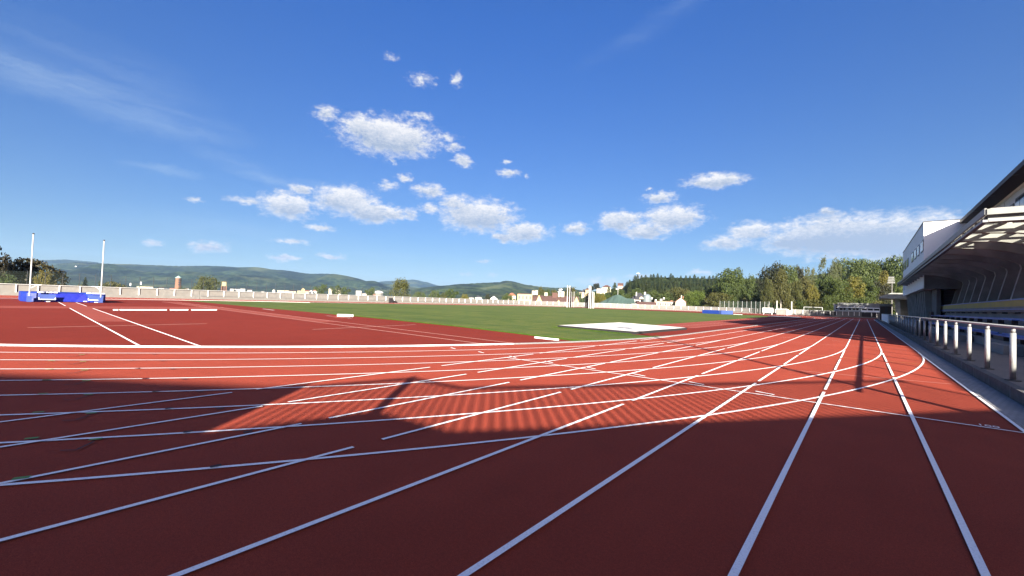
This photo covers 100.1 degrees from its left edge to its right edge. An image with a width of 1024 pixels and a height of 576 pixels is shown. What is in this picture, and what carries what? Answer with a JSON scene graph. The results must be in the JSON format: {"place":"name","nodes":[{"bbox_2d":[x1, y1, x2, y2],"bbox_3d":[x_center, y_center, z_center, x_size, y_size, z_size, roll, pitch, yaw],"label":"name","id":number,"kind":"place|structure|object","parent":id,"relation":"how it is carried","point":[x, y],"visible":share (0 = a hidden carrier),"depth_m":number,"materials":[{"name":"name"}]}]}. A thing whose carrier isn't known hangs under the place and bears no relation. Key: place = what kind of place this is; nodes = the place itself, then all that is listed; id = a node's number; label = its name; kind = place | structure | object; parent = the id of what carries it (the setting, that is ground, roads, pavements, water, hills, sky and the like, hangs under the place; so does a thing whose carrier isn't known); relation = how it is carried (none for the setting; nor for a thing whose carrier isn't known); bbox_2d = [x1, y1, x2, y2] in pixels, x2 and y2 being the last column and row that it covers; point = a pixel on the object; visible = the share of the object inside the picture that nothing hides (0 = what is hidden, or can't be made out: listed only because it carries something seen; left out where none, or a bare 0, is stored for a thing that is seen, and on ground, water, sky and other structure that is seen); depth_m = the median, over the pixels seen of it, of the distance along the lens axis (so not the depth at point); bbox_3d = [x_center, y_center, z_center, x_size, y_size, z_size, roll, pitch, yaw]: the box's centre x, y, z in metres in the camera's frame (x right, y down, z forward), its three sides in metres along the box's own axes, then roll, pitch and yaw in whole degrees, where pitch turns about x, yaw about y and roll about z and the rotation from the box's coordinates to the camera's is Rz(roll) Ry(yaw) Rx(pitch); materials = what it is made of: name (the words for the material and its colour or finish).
{"place":"outdoors","nodes":[
{"label":"outdoors","id":0,"kind":"place"},
{"bbox_2d":[3,259,107,268],"bbox_3d":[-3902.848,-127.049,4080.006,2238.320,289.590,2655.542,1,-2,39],"label":"hill","id":1,"kind":"structure","parent":0,"point":[51,262],"depth_m":4163.55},
{"bbox_2d":[9,262,415,295],"bbox_3d":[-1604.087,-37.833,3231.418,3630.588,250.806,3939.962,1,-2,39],"label":"long hill","id":2,"kind":"structure","parent":0,"point":[245,278],"depth_m":2392.72,"materials":[{"name":"plant"}]},
{"bbox_2d":[380,279,437,287],"bbox_3d":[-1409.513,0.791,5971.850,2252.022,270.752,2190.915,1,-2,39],"label":"blue hill","id":3,"kind":"structure","parent":0,"point":[416,283],"depth_m":6108.01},
{"bbox_2d":[183,300,766,340],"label":"infield grass","id":4,"kind":"structure","parent":0,"point":[540,320],"depth_m":47.80,"materials":[{"name":"plant"}]},
{"bbox_2d":[335,314,657,340],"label":"grass","id":5,"kind":"structure","parent":4,"relation":"on","point":[532,334],"depth_m":23.20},
{"bbox_2d":[567,285,593,308],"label":"hammer cage","id":6,"kind":"object","parent":4,"relation":"on","point":[589,299],"visible":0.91,"depth_m":135.40,"materials":[{"name":"white metal"}]},
{"bbox_2d":[702,310,732,313],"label":"jump mat","id":7,"kind":"object","parent":4,"relation":"on","point":[716,312],"visible":0.83,"depth_m":103.36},
{"bbox_2d":[384,281,581,299],"bbox_3d":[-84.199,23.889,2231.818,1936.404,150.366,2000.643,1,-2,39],"label":"green hill","id":8,"kind":"structure","parent":0,"point":[498,290],"depth_m":1986.94,"materials":[{"name":"plant"}]},
{"bbox_2d":[0,295,1023,575],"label":"running track","id":9,"kind":"structure","parent":0,"point":[860,491],"depth_m":4.41,"materials":[{"name":"rubber"}]},
{"bbox_2d":[11,354,102,479],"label":"green marks","id":10,"kind":"object","parent":9,"relation":"on","point":[21,477],"visible":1,"depth_m":4.64,"materials":[{"name":"green"}]},
{"bbox_2d":[0,283,199,298],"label":"perimeter fence","id":11,"kind":"object","parent":9,"relation":"on","point":[15,289],"visible":0.89,"depth_m":69.75,"materials":[{"name":"concrete"}]},
{"bbox_2d":[60,355,251,466],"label":"dark marks","id":12,"kind":"object","parent":9,"relation":"on","point":[165,408],"visible":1,"depth_m":5.22,"materials":[{"name":"black"}]},
{"bbox_2d":[199,290,500,304],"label":"perimeter fence","id":13,"kind":"object","parent":9,"relation":"on","point":[232,295],"visible":0.98,"depth_m":97.43,"materials":[{"name":"concrete"}]},
{"bbox_2d":[0,299,810,347],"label":"kick area","id":14,"kind":"object","parent":9,"relation":"on","point":[217,327],"visible":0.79,"depth_m":19.72,"materials":[{"name":"rubber"}]},
{"bbox_2d":[26,233,37,301],"bbox_3d":[-45.181,-1.931,40.687,0.280,6.500,0.880,1,-2,39],"label":"vault upright","id":15,"kind":"object","parent":14,"relation":"on","point":[29,298],"visible":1,"depth_m":40.45,"materials":[{"name":"white"}]},
{"bbox_2d":[18,291,105,302],"bbox_3d":[-47.045,0.895,44.865,7.700,0.970,5.880,1,-2,39],"label":"vault mat","id":16,"kind":"object","parent":14,"relation":"on","point":[40,296],"visible":0.95,"depth_m":42.76,"materials":[{"name":"blue plastic"}]},
{"bbox_2d":[92,240,104,302],"bbox_3d":[-42.439,-1.744,44.032,0.280,6.500,0.880,1,-2,39],"label":"vault upright","id":17,"kind":"object","parent":14,"relation":"on","point":[100,299],"visible":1,"depth_m":44.18,"materials":[{"name":"white"}]},
{"bbox_2d":[95,321,202,347],"bbox_3d":[-26.651,1.556,27.163,46.368,0.001,1.237,0,-2,41],"label":"runway","id":18,"kind":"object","parent":14,"relation":"on","point":[139,334],"visible":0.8,"depth_m":14.96,"materials":[{"name":"rubber"}]},
{"bbox_2d":[0,302,334,321],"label":"runway surface","id":19,"kind":"object","parent":14,"relation":"on","point":[90,312],"visible":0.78,"depth_m":32.11,"materials":[{"name":"rubber"}]},
{"bbox_2d":[0,298,512,346],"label":"track kerb","id":20,"kind":"structure","parent":14,"relation":"on","point":[230,346],"depth_m":12.79,"materials":[{"name":"white plastic"}]},
{"bbox_2d":[558,322,686,333],"bbox_3d":[7.888,2.680,29.428,5.950,0.167,10.200,1,-2,39],"label":"sandpit cover","id":21,"kind":"object","parent":14,"relation":"on","point":[630,328],"visible":1,"depth_m":27.54,"materials":[{"name":"white"}]},
{"bbox_2d":[658,317,794,327],"bbox_3d":[37.829,4.801,65.919,5.300,0.001,81.800,1,-2,39],"label":"jump runway","id":22,"kind":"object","parent":14,"relation":"on","point":[716,323],"visible":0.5,"depth_m":45.67,"materials":[{"name":"rubber"}]},
{"bbox_2d":[31,302,946,383],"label":"pale red lines","id":23,"kind":"object","parent":9,"relation":"on","point":[403,333],"visible":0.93,"depth_m":20.00,"materials":[{"name":"red"}]},
{"bbox_2d":[0,298,1023,575],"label":"lane lines","id":24,"kind":"object","parent":9,"relation":"on","point":[758,524],"visible":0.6,"depth_m":4.97,"materials":[{"name":"paint"}]},
{"bbox_2d":[267,301,812,343],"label":"straight kerb","id":25,"kind":"structure","parent":9,"relation":"on","point":[610,339],"depth_m":22.56,"materials":[{"name":"metal"}]},
{"bbox_2d":[501,300,788,314],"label":"perimeter fence","id":26,"kind":"object","parent":9,"relation":"on","point":[630,306],"visible":0.85,"depth_m":155.50,"materials":[{"name":"concrete"}]},
{"bbox_2d":[775,309,787,314],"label":"perimeter fence","id":27,"kind":"object","parent":9,"relation":"on","point":[780,312],"visible":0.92,"depth_m":128.33,"materials":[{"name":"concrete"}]},
{"bbox_2d":[792,310,879,317],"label":"perimeter fence","id":28,"kind":"object","parent":9,"relation":"on","point":[822,313],"visible":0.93,"depth_m":123.20,"materials":[{"name":"concrete"}]},
{"bbox_2d":[875,320,1023,428],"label":"paving strip","id":29,"kind":"object","parent":9,"relation":"on","point":[1010,408],"visible":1,"depth_m":10.01,"materials":[{"name":"concrete"}]},
{"bbox_2d":[0,0,1023,290],"label":"sky","id":30,"kind":"structure","parent":0,"point":[580,144],"materials":[{"name":"blue"}]},
{"bbox_2d":[581,271,902,315],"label":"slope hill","id":31,"kind":"structure","parent":0,"point":[693,280],"depth_m":373.21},
{"bbox_2d":[830,257,876,299],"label":"oak tree","id":32,"kind":"object","parent":31,"relation":"on","point":[862,269],"visible":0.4,"depth_m":208.46,"materials":[{"name":"green plant"}]},
{"bbox_2d":[848,259,890,294],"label":"oak tree","id":33,"kind":"object","parent":31,"relation":"on","point":[877,271],"visible":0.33,"depth_m":207.93,"materials":[{"name":"green plant"}]},
{"bbox_2d":[834,303,879,312],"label":"club building","id":34,"kind":"structure","parent":0,"point":[863,307],"depth_m":126.50,"materials":[{"name":"metal"}]},
{"bbox_2d":[879,319,1023,387],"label":"walkway","id":35,"kind":"structure","parent":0,"point":[999,363],"depth_m":14.78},
{"bbox_2d":[879,304,891,319],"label":"kiosk","id":36,"kind":"object","parent":35,"relation":"on","point":[885,308],"visible":0.79,"depth_m":81.39,"materials":[{"name":"grey"}]},
{"bbox_2d":[879,293,908,320],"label":"shelter","id":37,"kind":"object","parent":35,"relation":"on","point":[900,303],"visible":0.38,"depth_m":73.41,"materials":[{"name":"concrete"}]},
{"bbox_2d":[917,319,928,335],"bbox_3d":[26.912,2.590,28.141,0.657,1.060,0.657,1,-2,39],"label":"rubbish bin","id":38,"kind":"object","parent":35,"relation":"on","point":[922,320],"visible":0.55,"depth_m":27.93,"materials":[{"name":"black"}]},
{"bbox_2d":[903,219,974,318],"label":"white office block","id":39,"kind":"structure","parent":35,"relation":"on","point":[928,239],"depth_m":43.79,"materials":[{"name":"grey"}]},
{"bbox_2d":[924,275,962,318],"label":"stair tower","id":40,"kind":"structure","parent":35,"relation":"on","point":[935,282],"depth_m":40.49,"materials":[{"name":"concrete"}]},
{"bbox_2d":[882,314,1023,381],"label":"railing","id":41,"kind":"object","parent":35,"relation":"on","point":[891,319],"visible":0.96,"depth_m":13.55,"materials":[{"name":"metal"}]},
{"bbox_2d":[897,160,1023,355],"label":"grandstand","id":42,"kind":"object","parent":35,"relation":"on","point":[982,259],"visible":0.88,"depth_m":26.20,"materials":[{"name":"grey concrete"}]},
{"bbox_2d":[952,326,998,337],"bbox_3d":[25.758,2.416,24.114,0.380,0.300,10.900,1,-2,39],"label":"seat row","id":43,"kind":"object","parent":42,"relation":"on","point":[979,332],"visible":0.62,"depth_m":22.42,"materials":[{"name":"blue"}]},
{"bbox_2d":[931,315,1023,324],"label":"seat row","id":44,"kind":"object","parent":42,"relation":"attached to","point":[1014,321],"visible":0.94,"depth_m":24.96,"materials":[{"name":"blue"}]},
{"bbox_2d":[941,309,1023,313],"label":"seat row","id":45,"kind":"object","parent":42,"relation":"attached to","point":[986,312],"visible":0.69,"depth_m":25.27,"materials":[{"name":"blue"}]},
{"bbox_2d":[991,333,1023,344],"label":"seat row","id":46,"kind":"object","parent":42,"relation":"on","point":[1006,337],"visible":0.84,"depth_m":17.63,"materials":[{"name":"blue"}]},
{"bbox_2d":[1015,193,1023,205],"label":"window","id":47,"kind":"structure","parent":42,"relation":"in","point":[1019,201],"depth_m":27.63,"materials":[{"name":"blue"}]},
{"bbox_3d":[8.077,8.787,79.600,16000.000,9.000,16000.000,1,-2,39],"label":"ground","id":48,"kind":"structure","parent":0,"visible":0},
{"bbox_2d":[0,246,17,284],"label":"maple tree","id":49,"kind":"object","parent":48,"relation":"on","point":[6,267],"visible":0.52,"depth_m":71.53,"materials":[{"name":"green plant"}]},
{"bbox_2d":[0,272,19,284],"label":"leafy tree","id":50,"kind":"object","parent":48,"relation":"on","point":[6,278],"visible":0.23,"depth_m":70.59,"materials":[{"name":"green plant"}]},
{"bbox_2d":[10,257,70,285],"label":"maple tree","id":51,"kind":"object","parent":48,"relation":"on","point":[20,274],"visible":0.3,"depth_m":76.69,"materials":[{"name":"green plant"}]},
{"bbox_2d":[32,270,56,285],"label":"leafy tree","id":52,"kind":"object","parent":48,"relation":"on","point":[41,276],"visible":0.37,"depth_m":73.91,"materials":[{"name":"green plant"}]},
{"bbox_2d":[98,279,123,287],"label":"bush","id":53,"kind":"object","parent":48,"relation":"on","point":[113,284],"visible":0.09,"depth_m":98.33,"materials":[{"name":"green plant"}]},
{"bbox_2d":[175,276,180,288],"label":"brick tower","id":54,"kind":"structure","parent":48,"relation":"on","point":[177,282],"depth_m":706.97,"materials":[{"name":"orange brick"}]},
{"bbox_2d":[192,274,221,290],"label":"leafy tree","id":55,"kind":"object","parent":48,"relation":"on","point":[208,284],"visible":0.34,"depth_m":154.39,"materials":[{"name":"green plant"}]},
{"bbox_2d":[26,271,431,295],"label":"ball stop net","id":56,"kind":"object","parent":48,"relation":"on","point":[214,288],"visible":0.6,"depth_m":81.79,"materials":[{"name":"grey"}]},
{"bbox_2d":[313,283,327,294],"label":"poplar tree","id":57,"kind":"object","parent":48,"relation":"on","point":[321,291],"visible":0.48,"depth_m":218.84,"materials":[{"name":"green plant"}]},
{"bbox_2d":[330,285,340,294],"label":"poplar tree","id":58,"kind":"object","parent":48,"relation":"on","point":[337,287],"visible":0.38,"depth_m":230.80,"materials":[{"name":"green plant"}]},
{"bbox_2d":[389,277,410,296],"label":"leafy tree","id":59,"kind":"object","parent":48,"relation":"on","point":[403,285],"visible":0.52,"depth_m":158.54,"materials":[{"name":"green plant"}]},
{"bbox_2d":[428,290,439,297],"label":"oak tree","id":60,"kind":"object","parent":48,"relation":"on","point":[432,294],"visible":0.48,"depth_m":254.10,"materials":[{"name":"green plant"}]},
{"bbox_2d":[445,288,458,298],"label":"poplar tree","id":61,"kind":"object","parent":48,"relation":"on","point":[449,294],"visible":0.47,"depth_m":256.03,"materials":[{"name":"green plant"}]},
{"bbox_2d":[501,293,516,300],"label":"leafy tree","id":62,"kind":"object","parent":48,"relation":"on","point":[506,296],"visible":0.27,"depth_m":259.11,"materials":[{"name":"green plant"}]},
{"bbox_2d":[517,293,531,300],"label":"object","id":63,"kind":"structure","parent":48,"relation":"on","point":[524,297],"depth_m":229.84,"materials":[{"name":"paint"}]},
{"bbox_2d":[532,289,579,302],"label":"brown roof house","id":64,"kind":"structure","parent":48,"relation":"on","point":[554,297],"depth_m":230.67,"materials":[{"name":"paint"}]},
{"bbox_2d":[594,293,605,302],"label":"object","id":65,"kind":"object","parent":48,"relation":"on","point":[598,298],"visible":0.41,"depth_m":214.12,"materials":[{"name":"plant"}]},
{"bbox_2d":[598,294,634,303],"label":"net covered hall","id":66,"kind":"structure","parent":48,"relation":"on","point":[617,299],"depth_m":192.51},
{"bbox_2d":[625,288,642,298],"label":"leafy tree","id":67,"kind":"object","parent":48,"relation":"on","point":[633,291],"visible":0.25,"depth_m":239.37,"materials":[{"name":"green plant"}]},
{"bbox_2d":[631,292,650,303],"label":"domed villa","id":68,"kind":"object","parent":48,"relation":"on","point":[640,297],"visible":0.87,"depth_m":198.47,"materials":[{"name":"white paint"}]},
{"bbox_2d":[651,298,674,305],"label":"flat cream house","id":69,"kind":"structure","parent":48,"relation":"on","point":[669,303],"depth_m":184.63,"materials":[{"name":"paint"}]},
{"bbox_2d":[657,293,673,300],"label":"leafy tree","id":70,"kind":"object","parent":48,"relation":"on","point":[667,296],"visible":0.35,"depth_m":220.06,"materials":[{"name":"green plant"}]},
{"bbox_2d":[666,287,681,304],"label":"leafy tree","id":71,"kind":"object","parent":48,"relation":"on","point":[676,291],"visible":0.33,"depth_m":232.59,"materials":[{"name":"green plant"}]},
{"bbox_2d":[675,295,685,305],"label":"gabled house","id":72,"kind":"structure","parent":48,"relation":"on","point":[680,302],"depth_m":172.90,"materials":[{"name":"beige paint"}]},
{"bbox_2d":[682,290,705,306],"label":"willow tree","id":73,"kind":"object","parent":48,"relation":"on","point":[696,298],"visible":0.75,"depth_m":172.62,"materials":[{"name":"green plant"}]},
{"bbox_2d":[704,287,719,302],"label":"leafy tree","id":74,"kind":"object","parent":48,"relation":"on","point":[709,290],"visible":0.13,"depth_m":212.46,"materials":[{"name":"green plant"}]},
{"bbox_2d":[701,292,735,307],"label":"leafy tree","id":75,"kind":"object","parent":48,"relation":"on","point":[720,299],"visible":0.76,"depth_m":163.25,"materials":[{"name":"green plant"}]},
{"bbox_2d":[710,267,752,302],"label":"oak tree","id":76,"kind":"object","parent":48,"relation":"on","point":[728,279],"visible":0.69,"depth_m":189.41,"materials":[{"name":"green plant"}]},
{"bbox_2d":[726,298,743,307],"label":"bush","id":77,"kind":"object","parent":48,"relation":"on","point":[737,300],"visible":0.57,"depth_m":163.94,"materials":[{"name":"green plant"}]},
{"bbox_2d":[729,282,751,307],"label":"leafy tree","id":78,"kind":"object","parent":48,"relation":"on","point":[738,289],"visible":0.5,"depth_m":170.93,"materials":[{"name":"green plant"}]},
{"bbox_2d":[735,297,752,308],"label":"bush","id":79,"kind":"object","parent":48,"relation":"on","point":[747,303],"visible":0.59,"depth_m":162.99,"materials":[{"name":"green plant"}]},
{"bbox_2d":[744,273,757,306],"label":"leafy tree","id":80,"kind":"object","parent":48,"relation":"on","point":[750,284],"visible":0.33,"depth_m":204.52,"materials":[{"name":"green plant"}]},
{"bbox_2d":[750,293,765,308],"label":"bush","id":81,"kind":"object","parent":48,"relation":"on","point":[755,301],"visible":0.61,"depth_m":153.90,"materials":[{"name":"green plant"}]},
{"bbox_2d":[759,277,775,308],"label":"birch tree","id":82,"kind":"object","parent":48,"relation":"on","point":[767,289],"visible":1,"depth_m":147.11,"materials":[{"name":"green plant"}]},
{"bbox_2d":[752,260,789,308],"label":"oak tree","id":83,"kind":"object","parent":48,"relation":"on","point":[769,272],"visible":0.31,"depth_m":174.49,"materials":[{"name":"green plant"}]},
{"bbox_2d":[771,268,793,307],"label":"birch tree","id":84,"kind":"object","parent":48,"relation":"on","point":[782,289],"visible":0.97,"depth_m":146.44,"materials":[{"name":"green plant"}]},
{"bbox_2d":[779,264,799,303],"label":"oak tree","id":85,"kind":"object","parent":48,"relation":"on","point":[792,277],"visible":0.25,"depth_m":170.78,"materials":[{"name":"green plant"}]},
{"bbox_2d":[781,300,797,310],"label":"bush","id":86,"kind":"object","parent":48,"relation":"on","point":[787,306],"visible":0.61,"depth_m":149.25,"materials":[{"name":"green plant"}]},
{"bbox_2d":[789,265,806,287],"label":"oak tree","id":87,"kind":"object","parent":48,"relation":"on","point":[800,271],"visible":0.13,"depth_m":177.94,"materials":[{"name":"green plant"}]},
{"bbox_2d":[789,280,807,306],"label":"birch tree","id":88,"kind":"object","parent":48,"relation":"on","point":[796,292],"visible":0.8,"depth_m":149.12,"materials":[{"name":"green plant"}]},
{"bbox_2d":[795,299,809,309],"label":"bush","id":89,"kind":"object","parent":48,"relation":"on","point":[800,307],"visible":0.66,"depth_m":147.97,"materials":[{"name":"green plant"}]},
{"bbox_2d":[799,276,815,309],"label":"leafy tree","id":90,"kind":"object","parent":48,"relation":"on","point":[806,284],"visible":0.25,"depth_m":155.74,"materials":[{"name":"green plant"}]},
{"bbox_2d":[805,268,817,287],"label":"leafy tree","id":91,"kind":"object","parent":48,"relation":"on","point":[812,274],"visible":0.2,"depth_m":195.95,"materials":[{"name":"green plant"}]},
{"bbox_2d":[806,284,820,308],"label":"leafy tree","id":92,"kind":"object","parent":48,"relation":"on","point":[810,294],"visible":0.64,"depth_m":150.09,"materials":[{"name":"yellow plant"}]},
{"bbox_2d":[805,299,826,310],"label":"bush","id":93,"kind":"object","parent":48,"relation":"on","point":[814,303],"visible":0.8,"depth_m":146.53,"materials":[{"name":"green plant"}]},
{"bbox_2d":[812,273,840,305],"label":"leafy tree","id":94,"kind":"object","parent":48,"relation":"on","point":[824,283],"visible":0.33,"depth_m":153.48,"materials":[{"name":"green plant"}]},
{"bbox_2d":[817,255,838,297],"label":"leafy tree","id":95,"kind":"object","parent":48,"relation":"on","point":[823,264],"visible":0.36,"depth_m":197.17,"materials":[{"name":"green plant"}]},
{"bbox_2d":[819,294,840,310],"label":"bush","id":96,"kind":"object","parent":48,"relation":"on","point":[828,301],"visible":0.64,"depth_m":145.30,"materials":[{"name":"green plant"}]},
{"bbox_2d":[828,262,841,294],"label":"leafy tree","id":97,"kind":"object","parent":48,"relation":"on","point":[831,272],"visible":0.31,"depth_m":191.38,"materials":[{"name":"green plant"}]},
{"bbox_2d":[828,276,854,309],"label":"leafy tree","id":98,"kind":"object","parent":48,"relation":"on","point":[836,286],"visible":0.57,"depth_m":146.30,"materials":[{"name":"green plant"}]},
{"bbox_2d":[842,276,866,300],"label":"leafy tree","id":99,"kind":"object","parent":48,"relation":"on","point":[858,290],"visible":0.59,"depth_m":147.75,"materials":[{"name":"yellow plant"}]},
{"bbox_2d":[853,296,872,302],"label":"bush","id":100,"kind":"object","parent":48,"relation":"on","point":[862,299],"visible":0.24,"depth_m":142.10,"materials":[{"name":"green plant"}]},
{"bbox_2d":[859,275,879,301],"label":"leafy tree","id":101,"kind":"object","parent":48,"relation":"on","point":[873,293],"visible":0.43,"depth_m":149.34,"materials":[{"name":"green plant"}]},
{"bbox_2d":[868,279,894,309],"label":"oak tree","id":102,"kind":"object","parent":48,"relation":"on","point":[885,289],"visible":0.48,"depth_m":149.98,"materials":[{"name":"green plant"}]},
{"bbox_2d":[877,270,890,300],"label":"leafy tree","id":103,"kind":"object","parent":48,"relation":"on","point":[883,277],"visible":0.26,"depth_m":169.57,"materials":[{"name":"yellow plant"}]},
{"bbox_2d":[881,254,902,292],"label":"oak tree","id":104,"kind":"object","parent":48,"relation":"on","point":[893,265],"visible":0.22,"depth_m":204.00,"materials":[{"name":"green plant"}]},
{"bbox_2d":[888,275,902,314],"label":"leafy tree","id":105,"kind":"object","parent":48,"relation":"on","point":[897,289],"visible":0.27,"depth_m":159.05,"materials":[{"name":"green plant"}]},
{"bbox_2d":[877,319,1023,405],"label":"kerb","id":106,"kind":"structure","parent":48,"relation":"on","point":[998,383],"depth_m":11.35,"materials":[{"name":"stone"}]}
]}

